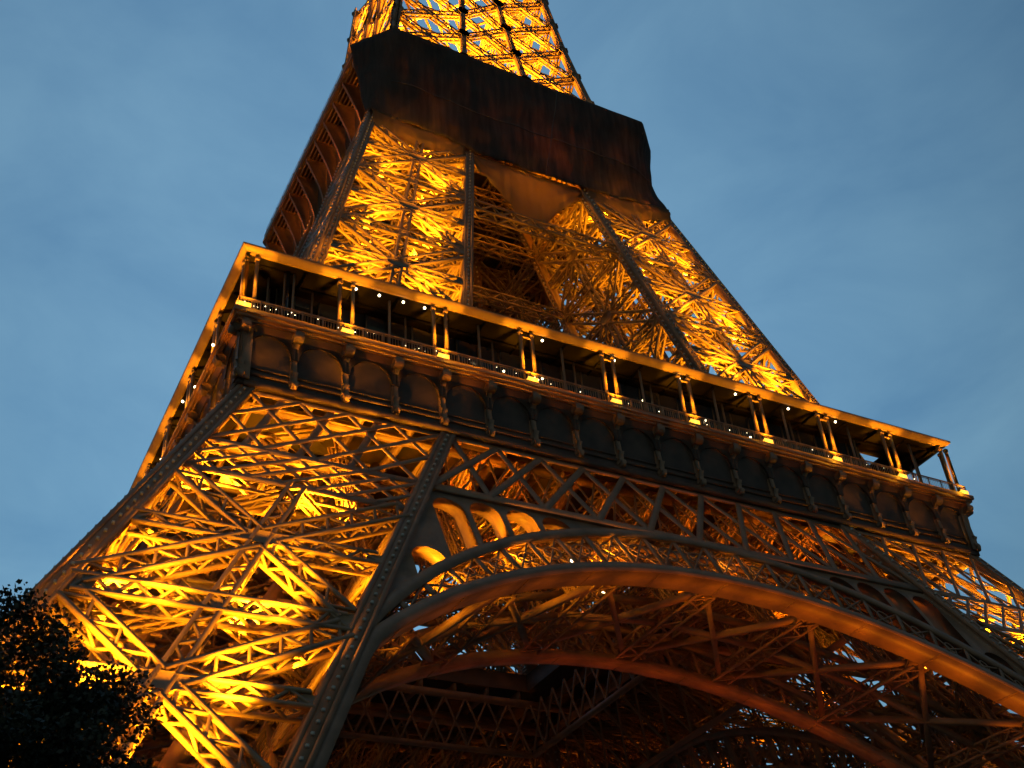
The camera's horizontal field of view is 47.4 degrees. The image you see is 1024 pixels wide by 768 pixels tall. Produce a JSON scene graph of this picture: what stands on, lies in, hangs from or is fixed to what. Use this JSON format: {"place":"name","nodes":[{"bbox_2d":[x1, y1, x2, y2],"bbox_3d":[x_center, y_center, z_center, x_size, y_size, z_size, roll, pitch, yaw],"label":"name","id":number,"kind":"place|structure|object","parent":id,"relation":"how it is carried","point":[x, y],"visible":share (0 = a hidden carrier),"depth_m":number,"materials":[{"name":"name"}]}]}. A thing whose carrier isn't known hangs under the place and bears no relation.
{"place":"outdoors","nodes":[
{"label":"outdoors","id":0,"kind":"place"},
{"bbox_2d":[0,0,1023,767],"label":"sky","id":1,"kind":"structure","parent":0,"point":[850,172],"materials":[{"name":"blue"}]},
{"label":"ground","id":2,"kind":"structure","parent":0,"visible":0},
{"bbox_2d":[0,579,163,767],"bbox_3d":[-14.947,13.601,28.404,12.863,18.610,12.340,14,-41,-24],"label":"plane tree","id":3,"kind":"object","parent":2,"relation":"on","point":[61,717],"visible":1,"depth_m":31.19,"materials":[{"name":"green plant"}]},
{"bbox_2d":[0,0,1023,767],"bbox_3d":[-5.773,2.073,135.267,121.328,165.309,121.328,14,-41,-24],"label":"iron tower","id":4,"kind":"structure","parent":2,"relation":"on","point":[388,384],"depth_m":91.92,"materials":[{"name":"metal"}]},
{"bbox_2d":[350,28,670,227],"bbox_3d":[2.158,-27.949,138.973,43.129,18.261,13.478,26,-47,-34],"label":"debris net","id":5,"kind":"object","parent":4,"relation":"attached to","point":[446,99],"visible":0.94,"depth_m":135.85,"materials":[{"name":"fabric"}]},
{"bbox_2d":[467,152,585,226],"bbox_3d":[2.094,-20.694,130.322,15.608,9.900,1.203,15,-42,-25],"label":"loose tarpaulin","id":6,"kind":"object","parent":4,"relation":"hanging from","point":[535,197],"visible":0.98,"depth_m":130.42,"materials":[{"name":"fabric"}]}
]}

